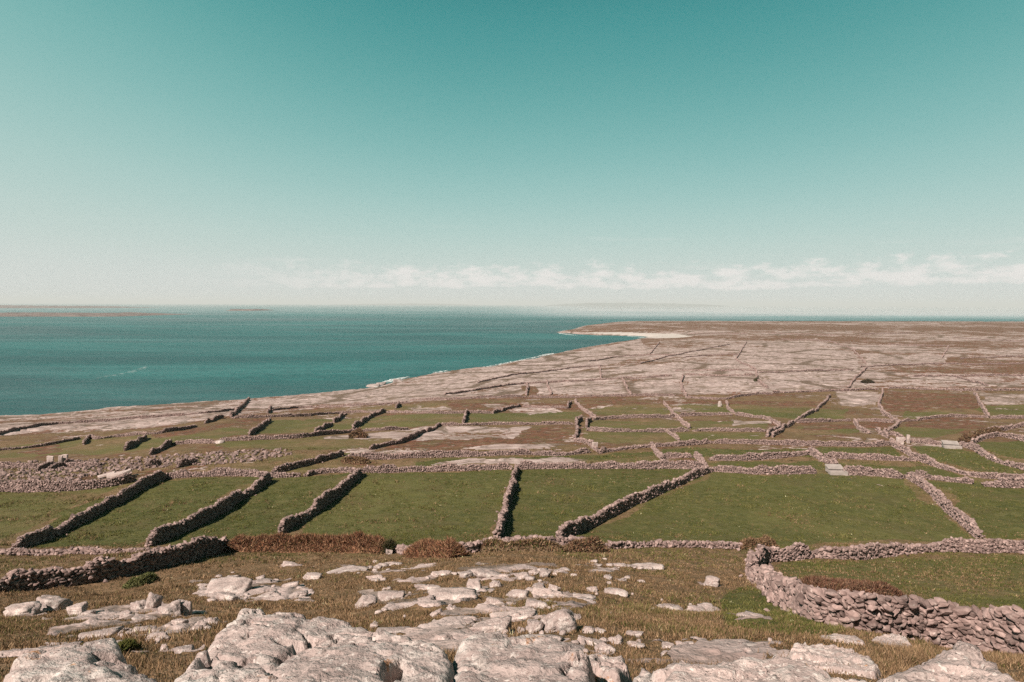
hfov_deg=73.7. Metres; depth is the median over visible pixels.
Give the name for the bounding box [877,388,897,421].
stone wall
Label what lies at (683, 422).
stone wall
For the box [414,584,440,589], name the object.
rock
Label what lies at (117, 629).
rock
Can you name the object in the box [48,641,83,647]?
rock
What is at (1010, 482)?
stone wall
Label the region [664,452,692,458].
stone wall
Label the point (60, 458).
standing stone
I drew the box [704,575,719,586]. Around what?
rock
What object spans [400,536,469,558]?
hedge
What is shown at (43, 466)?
stone wall
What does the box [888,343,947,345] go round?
stone wall
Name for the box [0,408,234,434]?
stone wall
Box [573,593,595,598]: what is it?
rock
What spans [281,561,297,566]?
rock
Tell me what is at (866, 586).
bush
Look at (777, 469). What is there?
stone wall
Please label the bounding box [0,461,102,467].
stone wall
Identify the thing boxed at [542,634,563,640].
rock
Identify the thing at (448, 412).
stone wall
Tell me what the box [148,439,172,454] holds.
stone wall
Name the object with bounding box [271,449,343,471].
stone wall
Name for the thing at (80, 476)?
rubble
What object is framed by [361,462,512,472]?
stone wall
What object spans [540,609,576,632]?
rock
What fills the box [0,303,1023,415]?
sea
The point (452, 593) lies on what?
rock
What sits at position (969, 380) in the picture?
stone wall
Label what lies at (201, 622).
rock
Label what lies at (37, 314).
island
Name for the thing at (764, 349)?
ground
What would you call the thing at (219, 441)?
rock
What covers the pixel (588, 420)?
stone wall
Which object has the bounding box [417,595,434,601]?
rock
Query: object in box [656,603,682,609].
rock
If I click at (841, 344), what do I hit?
stone wall
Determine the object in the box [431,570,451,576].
rock
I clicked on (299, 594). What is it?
rock
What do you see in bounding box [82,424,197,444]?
stone wall
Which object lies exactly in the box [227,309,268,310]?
island
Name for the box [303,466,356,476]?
stone wall
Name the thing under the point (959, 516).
stone wall
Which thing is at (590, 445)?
stone wall
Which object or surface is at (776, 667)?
boulder
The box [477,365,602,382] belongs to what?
stone wall
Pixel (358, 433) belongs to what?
bush
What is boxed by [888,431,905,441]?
stone wall
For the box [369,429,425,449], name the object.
stone wall
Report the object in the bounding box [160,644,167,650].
rock
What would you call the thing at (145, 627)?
rock
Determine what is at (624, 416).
stone wall
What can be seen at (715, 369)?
stone wall
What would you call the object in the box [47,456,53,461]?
standing stone
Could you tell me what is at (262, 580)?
rock
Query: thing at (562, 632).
rock
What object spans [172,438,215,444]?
stone wall
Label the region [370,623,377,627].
rock
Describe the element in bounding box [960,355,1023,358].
stone wall
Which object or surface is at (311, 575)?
rock
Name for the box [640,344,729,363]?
stone wall
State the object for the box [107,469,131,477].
fallen slab
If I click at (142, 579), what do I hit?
bush
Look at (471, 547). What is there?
stone wall
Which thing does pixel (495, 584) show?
rock
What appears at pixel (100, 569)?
stone wall
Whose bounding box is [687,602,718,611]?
rock
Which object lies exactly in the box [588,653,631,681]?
rock
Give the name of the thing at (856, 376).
stone wall
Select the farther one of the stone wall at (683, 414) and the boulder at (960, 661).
the stone wall at (683, 414)
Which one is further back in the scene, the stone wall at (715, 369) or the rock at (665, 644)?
the stone wall at (715, 369)
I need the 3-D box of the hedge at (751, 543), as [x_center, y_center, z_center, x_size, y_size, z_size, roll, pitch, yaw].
[17.887,14.678,49.689,3.288,1.259,1.507,-1,3,-13]
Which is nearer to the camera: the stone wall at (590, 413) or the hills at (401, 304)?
the stone wall at (590, 413)
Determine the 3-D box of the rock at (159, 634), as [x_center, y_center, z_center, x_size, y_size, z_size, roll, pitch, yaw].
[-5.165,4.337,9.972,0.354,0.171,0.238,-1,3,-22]
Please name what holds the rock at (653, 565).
on the ground at (764, 349)
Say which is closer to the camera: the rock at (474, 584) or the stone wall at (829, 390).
the rock at (474, 584)
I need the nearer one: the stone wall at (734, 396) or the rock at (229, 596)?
the rock at (229, 596)
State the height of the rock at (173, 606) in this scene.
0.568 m
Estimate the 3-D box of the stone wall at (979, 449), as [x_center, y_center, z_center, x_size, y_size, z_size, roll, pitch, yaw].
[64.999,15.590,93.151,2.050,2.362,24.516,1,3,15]
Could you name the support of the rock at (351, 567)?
on the ground at (764, 349)
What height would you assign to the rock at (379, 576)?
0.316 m
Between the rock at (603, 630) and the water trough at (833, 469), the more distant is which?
the water trough at (833, 469)
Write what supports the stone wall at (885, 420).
on the ground at (764, 349)
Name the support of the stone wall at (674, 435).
on the ground at (764, 349)
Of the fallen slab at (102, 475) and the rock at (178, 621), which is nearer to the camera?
the rock at (178, 621)
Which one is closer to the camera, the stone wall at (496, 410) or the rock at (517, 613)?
the rock at (517, 613)
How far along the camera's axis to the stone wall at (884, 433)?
113.99 m
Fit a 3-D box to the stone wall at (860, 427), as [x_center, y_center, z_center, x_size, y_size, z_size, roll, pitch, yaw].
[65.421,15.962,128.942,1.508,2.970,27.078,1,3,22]
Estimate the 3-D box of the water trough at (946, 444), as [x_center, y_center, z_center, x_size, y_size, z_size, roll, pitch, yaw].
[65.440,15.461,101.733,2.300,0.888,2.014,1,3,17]
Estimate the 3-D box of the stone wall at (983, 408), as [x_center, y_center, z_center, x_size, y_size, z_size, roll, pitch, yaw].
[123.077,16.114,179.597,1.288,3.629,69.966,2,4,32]
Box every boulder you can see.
[3,638,156,681]
[174,608,454,681]
[453,631,594,681]
[650,653,866,681]
[877,641,1019,681]
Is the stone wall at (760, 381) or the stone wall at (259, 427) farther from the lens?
the stone wall at (760, 381)
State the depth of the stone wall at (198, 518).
58.58 m
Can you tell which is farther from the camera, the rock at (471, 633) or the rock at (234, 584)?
the rock at (234, 584)
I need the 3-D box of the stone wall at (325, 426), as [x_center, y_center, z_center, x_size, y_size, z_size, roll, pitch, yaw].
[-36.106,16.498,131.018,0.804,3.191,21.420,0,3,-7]
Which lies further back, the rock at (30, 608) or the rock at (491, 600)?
the rock at (30, 608)
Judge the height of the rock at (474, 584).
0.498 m
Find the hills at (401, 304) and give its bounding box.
[335,303,466,304]
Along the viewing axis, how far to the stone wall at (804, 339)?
702.94 m
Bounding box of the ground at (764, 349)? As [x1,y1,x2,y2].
[0,321,1023,681]
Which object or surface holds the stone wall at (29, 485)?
on the ground at (764, 349)
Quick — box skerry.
[366,384,379,386]
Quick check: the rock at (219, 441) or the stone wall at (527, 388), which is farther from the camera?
the stone wall at (527, 388)
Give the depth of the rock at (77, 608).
23.79 m
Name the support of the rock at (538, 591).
on the ground at (764, 349)
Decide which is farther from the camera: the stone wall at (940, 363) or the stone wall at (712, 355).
the stone wall at (712, 355)
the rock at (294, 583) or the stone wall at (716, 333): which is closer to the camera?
the rock at (294, 583)
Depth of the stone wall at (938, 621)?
18.41 m
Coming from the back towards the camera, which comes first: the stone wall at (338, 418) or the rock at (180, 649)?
the stone wall at (338, 418)
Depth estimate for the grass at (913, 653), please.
31.14 m
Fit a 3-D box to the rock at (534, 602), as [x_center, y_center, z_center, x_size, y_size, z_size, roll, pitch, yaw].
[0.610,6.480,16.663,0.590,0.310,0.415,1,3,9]
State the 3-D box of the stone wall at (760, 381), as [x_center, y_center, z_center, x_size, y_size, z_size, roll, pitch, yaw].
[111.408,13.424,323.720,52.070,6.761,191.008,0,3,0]
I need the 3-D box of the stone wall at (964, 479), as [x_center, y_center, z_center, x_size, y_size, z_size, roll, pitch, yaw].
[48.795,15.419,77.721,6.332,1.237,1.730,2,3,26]
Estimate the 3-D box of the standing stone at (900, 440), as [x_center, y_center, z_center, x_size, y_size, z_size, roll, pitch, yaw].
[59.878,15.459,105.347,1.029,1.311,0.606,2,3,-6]
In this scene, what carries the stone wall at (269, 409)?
on the ground at (764, 349)
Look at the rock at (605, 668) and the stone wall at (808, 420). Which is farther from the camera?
the stone wall at (808, 420)
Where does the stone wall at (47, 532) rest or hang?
on the ground at (764, 349)
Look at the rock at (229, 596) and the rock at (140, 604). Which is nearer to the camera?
the rock at (140, 604)
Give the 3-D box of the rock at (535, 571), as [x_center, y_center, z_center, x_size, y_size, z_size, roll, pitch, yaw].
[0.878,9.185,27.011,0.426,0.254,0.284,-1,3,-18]
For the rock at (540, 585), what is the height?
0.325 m
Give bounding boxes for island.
[0,305,155,307]
[0,312,182,316]
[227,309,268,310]
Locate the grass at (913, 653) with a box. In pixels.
[0,446,1023,681]
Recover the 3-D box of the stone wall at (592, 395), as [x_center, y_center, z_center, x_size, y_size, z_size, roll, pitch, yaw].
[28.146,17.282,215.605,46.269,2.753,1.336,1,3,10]
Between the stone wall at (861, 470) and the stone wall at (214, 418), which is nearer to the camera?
the stone wall at (861, 470)
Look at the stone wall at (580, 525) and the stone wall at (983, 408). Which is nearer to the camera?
the stone wall at (580, 525)
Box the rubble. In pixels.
[0,447,291,481]
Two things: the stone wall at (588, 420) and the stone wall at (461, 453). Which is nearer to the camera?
the stone wall at (461, 453)
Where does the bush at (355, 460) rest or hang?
on the ground at (764, 349)
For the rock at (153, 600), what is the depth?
23.34 m
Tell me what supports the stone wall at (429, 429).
on the ground at (764, 349)
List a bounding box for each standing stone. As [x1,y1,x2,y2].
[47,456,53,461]
[58,455,62,461]
[63,454,68,461]
[896,437,904,444]
[906,434,909,443]
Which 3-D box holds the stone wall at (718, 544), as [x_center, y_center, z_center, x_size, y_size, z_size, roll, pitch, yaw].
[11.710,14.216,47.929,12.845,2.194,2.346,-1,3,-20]
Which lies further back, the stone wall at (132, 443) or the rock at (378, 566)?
the stone wall at (132, 443)
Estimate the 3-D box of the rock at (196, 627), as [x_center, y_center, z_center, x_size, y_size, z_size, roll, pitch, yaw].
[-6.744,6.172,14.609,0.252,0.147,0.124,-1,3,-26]
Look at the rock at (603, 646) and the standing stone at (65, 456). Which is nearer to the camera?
the rock at (603, 646)
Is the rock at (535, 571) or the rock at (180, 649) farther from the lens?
the rock at (535, 571)
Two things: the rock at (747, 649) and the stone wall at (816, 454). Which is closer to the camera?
the rock at (747, 649)
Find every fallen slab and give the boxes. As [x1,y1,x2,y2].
[97,471,114,478]
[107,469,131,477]
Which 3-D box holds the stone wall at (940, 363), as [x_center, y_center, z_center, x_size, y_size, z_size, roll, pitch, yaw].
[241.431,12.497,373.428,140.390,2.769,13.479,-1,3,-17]
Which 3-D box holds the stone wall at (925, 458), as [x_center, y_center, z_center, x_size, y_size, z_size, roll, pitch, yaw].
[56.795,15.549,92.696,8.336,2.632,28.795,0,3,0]
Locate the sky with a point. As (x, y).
(469, 152)
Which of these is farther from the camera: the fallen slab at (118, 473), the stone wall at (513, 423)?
the stone wall at (513, 423)
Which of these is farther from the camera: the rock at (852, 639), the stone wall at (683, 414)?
the stone wall at (683, 414)
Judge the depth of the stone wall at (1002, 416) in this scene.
147.90 m
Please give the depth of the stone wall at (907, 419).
148.16 m
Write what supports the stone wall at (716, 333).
on the ground at (764, 349)
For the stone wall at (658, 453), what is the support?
on the ground at (764, 349)
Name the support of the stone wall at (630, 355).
on the ground at (764, 349)
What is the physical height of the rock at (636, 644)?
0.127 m
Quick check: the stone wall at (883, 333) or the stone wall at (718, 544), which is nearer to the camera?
the stone wall at (718, 544)
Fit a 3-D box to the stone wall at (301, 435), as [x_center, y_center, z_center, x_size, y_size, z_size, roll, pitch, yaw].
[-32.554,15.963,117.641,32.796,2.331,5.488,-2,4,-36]
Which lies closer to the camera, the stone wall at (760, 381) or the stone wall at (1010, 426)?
the stone wall at (1010, 426)
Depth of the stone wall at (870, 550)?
50.22 m
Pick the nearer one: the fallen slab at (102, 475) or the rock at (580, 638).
the rock at (580, 638)
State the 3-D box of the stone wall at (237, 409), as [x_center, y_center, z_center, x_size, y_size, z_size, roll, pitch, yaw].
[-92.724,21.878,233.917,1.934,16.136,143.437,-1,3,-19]
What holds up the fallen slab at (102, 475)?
on the ground at (764, 349)
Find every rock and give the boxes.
[3,601,41,616]
[4,649,22,652]
[36,595,73,610]
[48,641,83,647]
[66,601,87,615]
[77,610,95,615]
[78,625,123,639]
[119,609,131,616]
[130,599,145,609]
[131,613,154,619]
[132,626,156,633]
[144,592,162,608]
[145,631,170,639]
[158,600,180,615]
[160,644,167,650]
[171,618,188,624]
[173,644,194,653]
[178,599,192,615]
[190,625,202,629]
[194,619,207,626]
[205,576,252,593]
[206,617,218,623]
[214,440,224,443]
[215,592,239,600]
[256,578,278,582]
[257,590,279,596]
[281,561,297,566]
[281,581,298,586]
[288,590,307,598]
[303,572,322,578]
[326,565,368,573]
[355,594,377,607]
[366,574,382,579]
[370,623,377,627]
[373,564,382,568]
[376,626,411,632]
[377,590,404,600]
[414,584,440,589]
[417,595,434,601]
[427,587,477,600]
[430,608,442,616]
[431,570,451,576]
[433,634,454,640]
[455,618,474,624]
[459,570,472,578]
[464,631,483,638]
[466,578,481,589]
[469,615,511,632]
[473,568,501,577]
[486,596,503,604]
[489,580,501,586]
[489,608,537,620]
[508,589,528,597]
[518,572,528,579]
[524,576,535,580]
[525,598,547,608]
[527,618,543,633]
[528,569,538,574]
[531,587,562,595]
[533,582,545,587]
[539,569,550,577]
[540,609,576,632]
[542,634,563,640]
[548,584,557,590]
[559,630,566,634]
[571,644,583,648]
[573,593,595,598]
[574,613,580,620]
[577,635,605,645]
[582,626,595,632]
[587,586,597,591]
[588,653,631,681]
[594,642,615,655]
[595,627,606,632]
[604,587,627,596]
[611,634,623,643]
[613,563,627,566]
[626,630,643,637]
[627,641,644,647]
[631,562,663,569]
[633,667,651,681]
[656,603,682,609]
[661,641,673,647]
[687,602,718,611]
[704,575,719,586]
[714,639,757,645]
[743,647,751,651]
[744,610,763,616]
[787,642,880,679]
[820,633,864,646]
[871,633,911,646]
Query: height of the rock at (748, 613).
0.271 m
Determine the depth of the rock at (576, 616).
13.72 m
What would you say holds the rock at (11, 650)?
on the ground at (764, 349)
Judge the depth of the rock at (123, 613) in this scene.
21.48 m
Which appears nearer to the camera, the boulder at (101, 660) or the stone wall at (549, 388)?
the boulder at (101, 660)
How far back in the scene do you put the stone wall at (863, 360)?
443.29 m
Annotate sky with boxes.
[0,0,1023,305]
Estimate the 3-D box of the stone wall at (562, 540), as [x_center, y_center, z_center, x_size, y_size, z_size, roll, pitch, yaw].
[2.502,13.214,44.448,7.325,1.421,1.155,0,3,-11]
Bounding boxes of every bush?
[117,637,143,652]
[120,571,159,589]
[341,456,369,463]
[348,427,367,437]
[381,535,396,552]
[799,574,908,596]
[860,379,874,383]
[957,426,1004,441]
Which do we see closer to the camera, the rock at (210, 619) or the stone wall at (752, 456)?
the rock at (210, 619)
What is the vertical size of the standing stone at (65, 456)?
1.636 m
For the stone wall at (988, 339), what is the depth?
722.23 m
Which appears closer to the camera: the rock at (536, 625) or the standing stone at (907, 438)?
the rock at (536, 625)
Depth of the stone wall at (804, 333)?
856.14 m
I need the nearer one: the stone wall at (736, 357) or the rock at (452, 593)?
the rock at (452, 593)
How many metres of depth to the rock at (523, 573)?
25.73 m
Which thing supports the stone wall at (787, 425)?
on the ground at (764, 349)
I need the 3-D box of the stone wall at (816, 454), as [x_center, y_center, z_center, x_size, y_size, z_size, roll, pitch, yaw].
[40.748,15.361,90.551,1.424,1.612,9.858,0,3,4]
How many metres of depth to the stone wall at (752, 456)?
89.76 m
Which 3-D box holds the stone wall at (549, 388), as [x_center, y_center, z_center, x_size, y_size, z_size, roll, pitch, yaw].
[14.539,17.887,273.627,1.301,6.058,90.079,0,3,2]
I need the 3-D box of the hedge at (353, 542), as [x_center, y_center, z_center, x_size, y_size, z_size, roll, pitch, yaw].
[-14.030,13.814,47.015,12.734,2.577,2.987,1,3,14]
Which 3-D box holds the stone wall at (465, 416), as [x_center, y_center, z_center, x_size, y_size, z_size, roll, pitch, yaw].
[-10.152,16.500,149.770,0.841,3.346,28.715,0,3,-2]
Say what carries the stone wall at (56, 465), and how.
on the ground at (764, 349)
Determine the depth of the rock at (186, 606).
20.86 m
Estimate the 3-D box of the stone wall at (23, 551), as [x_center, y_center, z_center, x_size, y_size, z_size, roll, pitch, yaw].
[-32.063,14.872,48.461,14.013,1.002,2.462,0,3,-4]
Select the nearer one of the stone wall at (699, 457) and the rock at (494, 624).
the rock at (494, 624)
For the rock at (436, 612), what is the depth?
16.02 m
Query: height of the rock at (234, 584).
0.661 m
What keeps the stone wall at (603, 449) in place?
on the ground at (764, 349)
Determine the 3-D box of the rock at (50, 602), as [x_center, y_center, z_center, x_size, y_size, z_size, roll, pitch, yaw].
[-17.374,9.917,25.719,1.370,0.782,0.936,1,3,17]
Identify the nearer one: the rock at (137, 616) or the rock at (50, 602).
the rock at (137, 616)
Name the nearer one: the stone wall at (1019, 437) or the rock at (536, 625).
the rock at (536, 625)
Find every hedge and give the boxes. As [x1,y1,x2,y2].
[223,529,385,553]
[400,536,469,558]
[478,537,565,551]
[564,536,610,552]
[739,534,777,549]
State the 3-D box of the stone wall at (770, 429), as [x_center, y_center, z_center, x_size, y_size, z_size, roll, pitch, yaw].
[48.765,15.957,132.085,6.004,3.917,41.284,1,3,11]
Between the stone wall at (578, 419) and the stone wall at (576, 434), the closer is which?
the stone wall at (576, 434)
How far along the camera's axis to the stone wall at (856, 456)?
90.14 m
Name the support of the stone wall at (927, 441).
on the ground at (764, 349)
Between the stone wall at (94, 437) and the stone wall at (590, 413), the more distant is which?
the stone wall at (590, 413)
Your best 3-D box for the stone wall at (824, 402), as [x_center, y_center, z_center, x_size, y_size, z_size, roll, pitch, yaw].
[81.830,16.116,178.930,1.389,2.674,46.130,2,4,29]
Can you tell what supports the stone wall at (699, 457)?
on the ground at (764, 349)
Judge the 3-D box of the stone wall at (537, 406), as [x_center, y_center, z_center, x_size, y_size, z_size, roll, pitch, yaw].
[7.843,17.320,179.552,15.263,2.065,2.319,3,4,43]
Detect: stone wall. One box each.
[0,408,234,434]
[0,436,80,450]
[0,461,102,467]
[0,472,136,492]
[0,535,228,592]
[0,545,160,555]
[11,470,166,547]
[35,461,55,470]
[48,458,74,468]
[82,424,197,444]
[123,434,147,450]
[144,472,272,546]
[145,458,161,467]
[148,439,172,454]
[165,467,300,478]
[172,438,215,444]
[175,458,197,467]
[204,414,223,423]
[219,426,409,440]
[229,397,249,417]
[232,409,383,418]
[248,417,271,435]
[267,404,271,413]
[271,401,409,410]
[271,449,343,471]
[277,468,361,533]
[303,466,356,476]
[314,422,332,431]
[332,412,346,422]
[345,448,531,459]
[352,408,385,428]
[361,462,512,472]
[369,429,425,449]
[385,410,493,413]
[393,536,492,554]
[409,394,526,400]
[425,422,440,431]
[440,421,573,425]
[444,374,671,394]
[462,409,467,422]
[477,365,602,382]
[492,404,520,413]
[492,464,518,538]
[501,534,585,545]
[518,459,703,469]
[522,404,566,408]
[525,382,528,395]
[529,393,675,397]
[532,447,590,455]
[546,379,551,394]
[555,466,713,536]
[573,425,579,439]
[574,399,595,417]
[574,437,587,442]
[575,415,582,426]
[585,416,591,427]
[586,426,688,432]
[587,439,598,451]
[589,354,673,360]
[592,413,674,419]
[598,438,711,453]
[605,539,744,550]
[621,378,631,393]
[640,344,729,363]
[650,441,664,459]
[663,400,690,428]
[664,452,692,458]
[666,429,679,440]
[675,369,754,370]
[679,412,732,416]
[680,374,687,395]
[683,353,737,357]
[685,373,754,375]
[685,392,771,399]
[687,333,746,333]
[692,427,766,431]
[693,451,708,467]
[708,450,810,460]
[710,438,890,446]
[713,464,816,475]
[725,400,734,413]
[735,341,746,358]
[735,358,768,388]
[735,411,780,436]
[739,542,1023,654]
[759,369,853,372]
[769,332,834,335]
[771,408,814,437]
[772,387,878,392]
[781,338,826,340]
[796,418,851,422]
[807,447,838,463]
[811,536,1023,559]
[815,394,830,411]
[824,451,917,461]
[827,340,855,349]
[843,465,904,478]
[847,367,867,387]
[853,349,865,363]
[853,418,870,433]
[856,418,894,422]
[860,362,1023,366]
[863,332,910,333]
[875,427,889,437]
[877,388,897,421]
[883,419,901,431]
[887,386,1023,390]
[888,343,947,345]
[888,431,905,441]
[889,437,1023,478]
[902,413,988,421]
[904,471,985,538]
[910,438,941,444]
[913,373,1023,376]
[915,470,974,483]
[950,374,988,385]
[954,337,1023,341]
[959,441,1023,470]
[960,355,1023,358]
[967,422,1023,434]
[969,431,1023,443]
[973,392,989,417]
[981,476,1023,487]
[990,414,1023,418]
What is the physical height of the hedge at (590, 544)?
1.450 m
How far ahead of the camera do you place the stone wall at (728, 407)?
164.43 m
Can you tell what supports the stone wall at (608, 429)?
on the ground at (764, 349)
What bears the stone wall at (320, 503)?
on the ground at (764, 349)
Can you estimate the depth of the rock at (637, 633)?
11.02 m
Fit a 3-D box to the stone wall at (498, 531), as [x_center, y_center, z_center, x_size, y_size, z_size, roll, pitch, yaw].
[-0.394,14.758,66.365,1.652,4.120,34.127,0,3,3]
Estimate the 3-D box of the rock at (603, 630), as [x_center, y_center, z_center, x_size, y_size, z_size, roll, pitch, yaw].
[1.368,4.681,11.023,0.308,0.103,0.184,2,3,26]
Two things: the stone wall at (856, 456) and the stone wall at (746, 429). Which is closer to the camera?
the stone wall at (856, 456)
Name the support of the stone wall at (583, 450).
on the ground at (764, 349)
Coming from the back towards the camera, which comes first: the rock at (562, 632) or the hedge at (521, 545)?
the hedge at (521, 545)
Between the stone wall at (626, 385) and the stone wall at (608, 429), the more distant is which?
the stone wall at (626, 385)
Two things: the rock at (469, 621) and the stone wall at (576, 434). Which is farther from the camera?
the stone wall at (576, 434)
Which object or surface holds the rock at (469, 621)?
on the ground at (764, 349)
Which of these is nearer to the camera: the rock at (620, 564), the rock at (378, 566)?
the rock at (378, 566)
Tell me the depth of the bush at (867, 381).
257.45 m
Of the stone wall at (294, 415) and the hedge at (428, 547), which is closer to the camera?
the hedge at (428, 547)
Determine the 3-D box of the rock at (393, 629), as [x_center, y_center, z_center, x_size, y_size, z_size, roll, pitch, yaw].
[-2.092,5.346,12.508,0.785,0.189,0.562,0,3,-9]
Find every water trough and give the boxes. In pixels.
[825,464,847,474]
[941,440,961,448]
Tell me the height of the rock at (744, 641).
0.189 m
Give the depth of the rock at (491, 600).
17.09 m
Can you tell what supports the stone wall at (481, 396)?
on the ground at (764, 349)
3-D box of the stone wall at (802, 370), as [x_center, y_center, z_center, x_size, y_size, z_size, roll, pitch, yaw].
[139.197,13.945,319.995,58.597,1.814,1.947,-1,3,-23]
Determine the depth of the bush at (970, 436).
110.83 m
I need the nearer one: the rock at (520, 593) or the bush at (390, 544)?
the rock at (520, 593)
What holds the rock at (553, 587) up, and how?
on the ground at (764, 349)
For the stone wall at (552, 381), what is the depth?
301.99 m
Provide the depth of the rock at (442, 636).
10.56 m
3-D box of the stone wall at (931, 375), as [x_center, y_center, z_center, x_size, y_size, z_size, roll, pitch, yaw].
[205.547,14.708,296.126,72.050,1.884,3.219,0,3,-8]
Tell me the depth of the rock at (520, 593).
20.20 m
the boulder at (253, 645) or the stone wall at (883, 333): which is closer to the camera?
the boulder at (253, 645)
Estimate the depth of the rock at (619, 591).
22.28 m
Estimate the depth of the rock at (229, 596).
25.92 m
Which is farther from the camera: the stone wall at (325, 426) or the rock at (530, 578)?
the stone wall at (325, 426)
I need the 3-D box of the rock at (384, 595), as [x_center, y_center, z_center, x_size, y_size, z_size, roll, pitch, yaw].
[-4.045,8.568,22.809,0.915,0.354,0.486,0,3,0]
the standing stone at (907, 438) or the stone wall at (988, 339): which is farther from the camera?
the stone wall at (988, 339)
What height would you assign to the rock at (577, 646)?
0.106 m
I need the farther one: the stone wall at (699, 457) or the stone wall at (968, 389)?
the stone wall at (968, 389)
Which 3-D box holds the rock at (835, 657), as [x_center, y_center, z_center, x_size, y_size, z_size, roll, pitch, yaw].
[4.092,4.395,8.801,1.344,1.161,1.846,2,3,24]
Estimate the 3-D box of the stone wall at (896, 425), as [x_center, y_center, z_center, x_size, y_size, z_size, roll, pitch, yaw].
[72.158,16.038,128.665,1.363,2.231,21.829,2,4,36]
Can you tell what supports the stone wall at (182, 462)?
on the ground at (764, 349)
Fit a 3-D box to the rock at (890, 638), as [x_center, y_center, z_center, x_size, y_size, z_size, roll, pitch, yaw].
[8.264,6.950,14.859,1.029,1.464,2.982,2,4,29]
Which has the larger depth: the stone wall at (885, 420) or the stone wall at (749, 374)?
the stone wall at (749, 374)
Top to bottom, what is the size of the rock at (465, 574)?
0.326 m
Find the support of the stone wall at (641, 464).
on the ground at (764, 349)
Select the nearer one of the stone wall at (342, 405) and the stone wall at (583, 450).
the stone wall at (583, 450)
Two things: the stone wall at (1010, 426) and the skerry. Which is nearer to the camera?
the stone wall at (1010, 426)
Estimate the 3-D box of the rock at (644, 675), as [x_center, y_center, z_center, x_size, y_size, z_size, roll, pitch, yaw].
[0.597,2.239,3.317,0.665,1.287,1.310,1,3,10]
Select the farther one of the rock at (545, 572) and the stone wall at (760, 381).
the stone wall at (760, 381)
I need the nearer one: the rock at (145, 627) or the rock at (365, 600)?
the rock at (145, 627)
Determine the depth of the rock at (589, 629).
10.76 m
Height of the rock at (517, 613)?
0.294 m
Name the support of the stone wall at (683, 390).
on the ground at (764, 349)
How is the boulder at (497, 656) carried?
on the ground at (764, 349)
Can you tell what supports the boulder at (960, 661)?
on the ground at (764, 349)
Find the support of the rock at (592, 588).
on the ground at (764, 349)
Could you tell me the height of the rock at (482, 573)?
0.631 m
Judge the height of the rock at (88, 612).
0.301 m
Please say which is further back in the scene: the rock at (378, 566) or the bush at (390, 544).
the bush at (390, 544)
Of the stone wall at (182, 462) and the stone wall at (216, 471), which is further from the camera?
the stone wall at (182, 462)
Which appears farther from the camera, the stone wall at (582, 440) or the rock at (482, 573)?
the stone wall at (582, 440)
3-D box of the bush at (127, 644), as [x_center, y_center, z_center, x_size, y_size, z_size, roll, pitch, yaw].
[-4.815,3.877,8.497,0.291,0.437,0.626,0,3,0]
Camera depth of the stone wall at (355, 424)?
153.41 m
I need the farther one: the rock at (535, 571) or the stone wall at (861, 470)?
the stone wall at (861, 470)
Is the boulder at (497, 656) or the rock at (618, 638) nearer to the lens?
the boulder at (497, 656)
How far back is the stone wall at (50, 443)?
127.32 m
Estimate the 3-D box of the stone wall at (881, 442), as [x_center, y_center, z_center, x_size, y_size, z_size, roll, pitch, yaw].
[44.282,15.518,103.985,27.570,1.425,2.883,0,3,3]
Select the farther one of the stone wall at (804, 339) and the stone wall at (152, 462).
the stone wall at (804, 339)
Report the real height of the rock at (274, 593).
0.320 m
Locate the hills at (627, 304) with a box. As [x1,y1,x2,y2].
[545,303,721,305]

